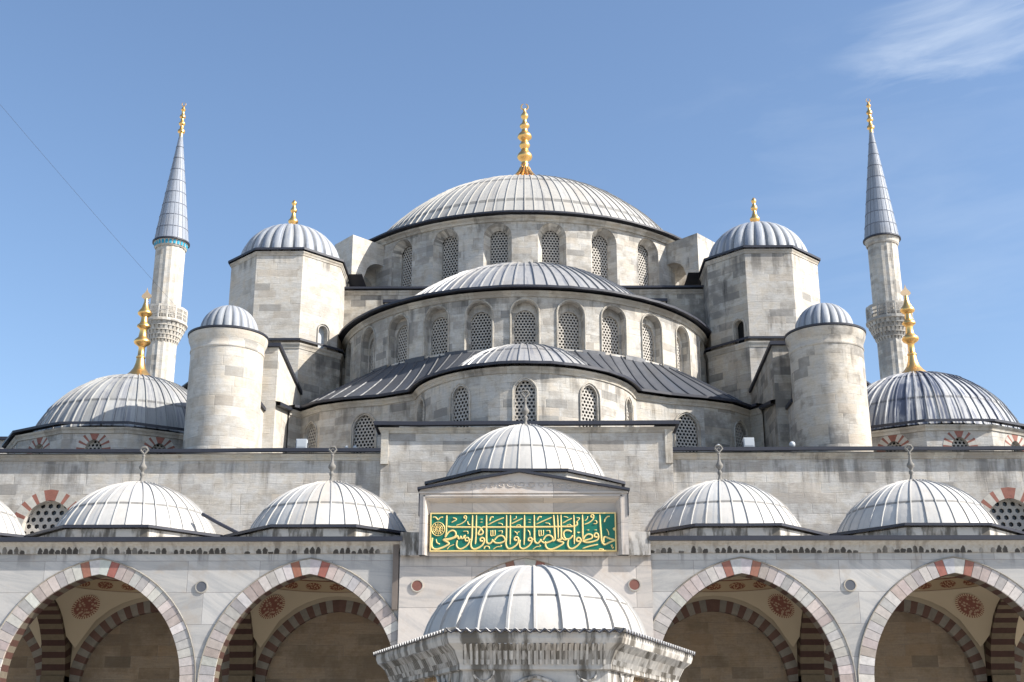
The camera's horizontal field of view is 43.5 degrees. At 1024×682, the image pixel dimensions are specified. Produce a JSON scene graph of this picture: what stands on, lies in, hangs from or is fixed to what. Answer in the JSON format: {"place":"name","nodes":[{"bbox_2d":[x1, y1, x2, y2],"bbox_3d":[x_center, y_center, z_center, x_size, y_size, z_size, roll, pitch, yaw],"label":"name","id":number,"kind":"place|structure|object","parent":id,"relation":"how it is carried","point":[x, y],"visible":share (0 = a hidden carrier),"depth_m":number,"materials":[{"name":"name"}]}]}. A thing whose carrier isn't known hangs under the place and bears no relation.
{"place":"outdoors","nodes":[
{"label":"outdoors","id":0,"kind":"place"},
{"bbox_2d":[0,104,1023,681],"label":"mosque","id":1,"kind":"structure","parent":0,"point":[652,364],"depth_m":54.65,"materials":[{"name":"stone"}]},
{"bbox_2d":[24,502,67,534],"bbox_3d":[-17.550,7.190,48.791,2.550,2.685,0.090,0,-18,1],"label":"window","id":2,"kind":"structure","parent":1,"relation":"in","point":[47,516],"depth_m":48.93,"materials":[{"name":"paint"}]},
{"bbox_2d":[295,439,307,447],"bbox_3d":[-8.117,4.043,49.615,0.480,0.450,0.390,0,-18,1],"label":"floodlight","id":3,"kind":"object","parent":1,"relation":"on","point":[301,443],"visible":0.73,"depth_m":49.45,"materials":[{"name":"white paint"}]},
{"bbox_2d":[307,425,315,452],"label":"window","id":4,"kind":"structure","parent":1,"relation":"in","point":[312,434],"depth_m":57.17,"materials":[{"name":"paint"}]},
{"bbox_2d":[354,416,374,452],"bbox_3d":[-6.379,4.389,55.706,1.320,2.763,0.090,-5,-19,16],"label":"window","id":5,"kind":"structure","parent":1,"relation":"in","point":[364,431],"depth_m":55.82,"materials":[{"name":"paint"}]},
{"bbox_2d":[370,341,373,371],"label":"window","id":6,"kind":"structure","parent":1,"relation":"in","point":[371,369],"depth_m":61.11,"materials":[{"name":"paint"}]},
{"bbox_2d":[397,326,407,362],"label":"window","id":7,"kind":"structure","parent":1,"relation":"in","point":[402,348],"depth_m":59.42,"materials":[{"name":"paint"}]},
{"bbox_2d":[402,246,411,285],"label":"window","id":8,"kind":"structure","parent":1,"relation":"in","point":[407,253],"depth_m":70.77,"materials":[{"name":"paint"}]},
{"bbox_2d":[432,318,447,354],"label":"window","id":9,"kind":"structure","parent":1,"relation":"in","point":[440,328],"depth_m":58.27,"materials":[{"name":"paint"}]},
{"bbox_2d":[442,236,457,279],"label":"window","id":10,"kind":"structure","parent":1,"relation":"in","point":[450,244],"depth_m":69.37,"materials":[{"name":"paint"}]},
{"bbox_2d":[454,386,467,426],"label":"window","id":11,"kind":"structure","parent":1,"relation":"in","point":[461,397],"depth_m":51.91,"materials":[{"name":"paint"}]},
{"bbox_2d":[471,313,490,350],"bbox_3d":[-1.387,-0.379,57.620,1.200,2.176,0.090,-4,-19,13],"label":"window","id":12,"kind":"structure","parent":1,"relation":"in","point":[481,323],"depth_m":57.59,"materials":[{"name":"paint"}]},
{"bbox_2d":[490,231,507,264],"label":"window","id":13,"kind":"structure","parent":1,"relation":"in","point":[499,240],"depth_m":68.75,"materials":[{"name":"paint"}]},
{"bbox_2d":[514,311,534,343],"bbox_3d":[0.556,-0.457,57.384,1.200,2.176,0.090,0,-18,1],"label":"window","id":14,"kind":"structure","parent":1,"relation":"in","point":[524,322],"depth_m":57.41,"materials":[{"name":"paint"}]},
{"bbox_2d":[515,381,534,420],"bbox_3d":[0.499,2.692,51.022,1.073,2.620,0.090,-1,-18,4],"label":"window","id":15,"kind":"structure","parent":1,"relation":"in","point":[519,400],"depth_m":51.10,"materials":[{"name":"paint"}]},
{"bbox_2d":[542,231,558,263],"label":"window","id":16,"kind":"structure","parent":1,"relation":"in","point":[550,240],"depth_m":68.71,"materials":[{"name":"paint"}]},
{"bbox_2d":[559,312,578,349],"bbox_3d":[2.504,-0.396,57.567,1.200,2.176,0.090,4,-19,-12],"label":"window","id":17,"kind":"structure","parent":1,"relation":"in","point":[568,323],"depth_m":57.57,"materials":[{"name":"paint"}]},
{"bbox_2d":[582,386,595,426],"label":"window","id":18,"kind":"structure","parent":1,"relation":"in","point":[588,397],"depth_m":51.84,"materials":[{"name":"paint"}]},
{"bbox_2d":[592,236,607,278],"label":"window","id":19,"kind":"structure","parent":1,"relation":"in","point":[599,244],"depth_m":69.29,"materials":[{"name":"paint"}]},
{"bbox_2d":[602,317,618,354],"bbox_3d":[4.358,-0.199,58.158,1.200,2.176,0.090,8,-20,-24],"label":"window","id":20,"kind":"structure","parent":1,"relation":"in","point":[609,328],"depth_m":58.19,"materials":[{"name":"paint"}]},
{"bbox_2d":[638,245,647,284],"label":"window","id":21,"kind":"structure","parent":1,"relation":"in","point":[642,252],"depth_m":70.62,"materials":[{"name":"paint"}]},
{"bbox_2d":[642,325,652,361],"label":"window","id":22,"kind":"structure","parent":1,"relation":"in","point":[647,348],"depth_m":59.28,"materials":[{"name":"paint"}]},
{"bbox_2d":[677,341,679,370],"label":"window","id":23,"kind":"structure","parent":1,"relation":"in","point":[678,352],"depth_m":60.97,"materials":[{"name":"paint"}]},
{"bbox_2d":[676,415,696,451],"bbox_3d":[7.515,4.334,55.542,1.320,2.763,0.090,5,-19,-14],"label":"window","id":24,"kind":"structure","parent":1,"relation":"in","point":[686,434],"depth_m":55.66,"materials":[{"name":"paint"}]},
{"bbox_2d":[735,424,742,446],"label":"window","id":25,"kind":"structure","parent":1,"relation":"in","point":[739,434],"depth_m":56.95,"materials":[{"name":"paint"}]},
{"bbox_2d":[742,437,754,446],"bbox_3d":[9.102,3.977,49.417,0.480,0.450,0.390,0,-18,1],"label":"floodlight","id":26,"kind":"object","parent":1,"relation":"on","point":[748,442],"visible":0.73,"depth_m":49.25,"materials":[{"name":"white paint"}]},
{"bbox_2d":[789,441,794,446],"bbox_3d":[10.750,3.992,49.238,0.240,0.288,0.240,0,-18,1],"label":"bulb lamp","id":27,"kind":"object","parent":1,"relation":"on","point":[791,443],"visible":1,"depth_m":49.16,"materials":[{"name":"white paint"}]},
{"bbox_2d":[989,499,1023,530],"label":"window","id":28,"kind":"structure","parent":1,"relation":"in","point":[1008,513],"depth_m":48.52,"materials":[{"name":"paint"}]},
{"bbox_2d":[0,0,1023,435],"label":"sky","id":29,"kind":"structure","parent":0,"point":[359,114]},
{"label":"courtyard ground","id":30,"kind":"structure","parent":0,"visible":0},
{"bbox_2d":[140,103,189,381],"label":"minaret","id":31,"kind":"object","parent":30,"relation":"on","point":[167,321],"visible":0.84,"depth_m":106.66,"materials":[{"name":"stone"}]},
{"bbox_2d":[2,107,174,304],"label":"cable","id":32,"kind":"object","parent":31,"relation":"attached to","point":[84,202],"visible":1,"depth_m":97.58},
{"bbox_2d":[0,444,1023,681],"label":"arcade","id":33,"kind":"object","parent":30,"relation":"on","point":[85,575],"visible":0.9,"depth_m":41.13,"materials":[{"name":"grey stone"}]},
{"bbox_2d":[398,390,653,643],"bbox_3d":[0.463,8.613,43.649,7.980,14.666,7.590,0,-18,1],"label":"entrance portal","id":34,"kind":"object","parent":30,"relation":"on","point":[525,467],"visible":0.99,"depth_m":41.04,"materials":[{"name":"stone"}]},
{"bbox_2d":[430,512,616,551],"bbox_3d":[0.351,6.089,40.860,5.920,1.240,0.160,0,-18,1],"label":"inscription panel","id":35,"kind":"object","parent":34,"relation":"attached to","point":[534,532],"visible":1,"depth_m":40.80,"materials":[{"name":"green ceramic"}]},
{"bbox_2d":[373,565,694,681],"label":"fountain kiosk","id":36,"kind":"object","parent":30,"relation":"on","point":[533,623],"visible":1,"depth_m":22.88,"materials":[{"name":"metal"}]},
{"bbox_2d":[863,99,913,378],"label":"minaret","id":37,"kind":"object","parent":30,"relation":"on","point":[885,317],"visible":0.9,"depth_m":106.02,"materials":[{"name":"stone"}]}
]}

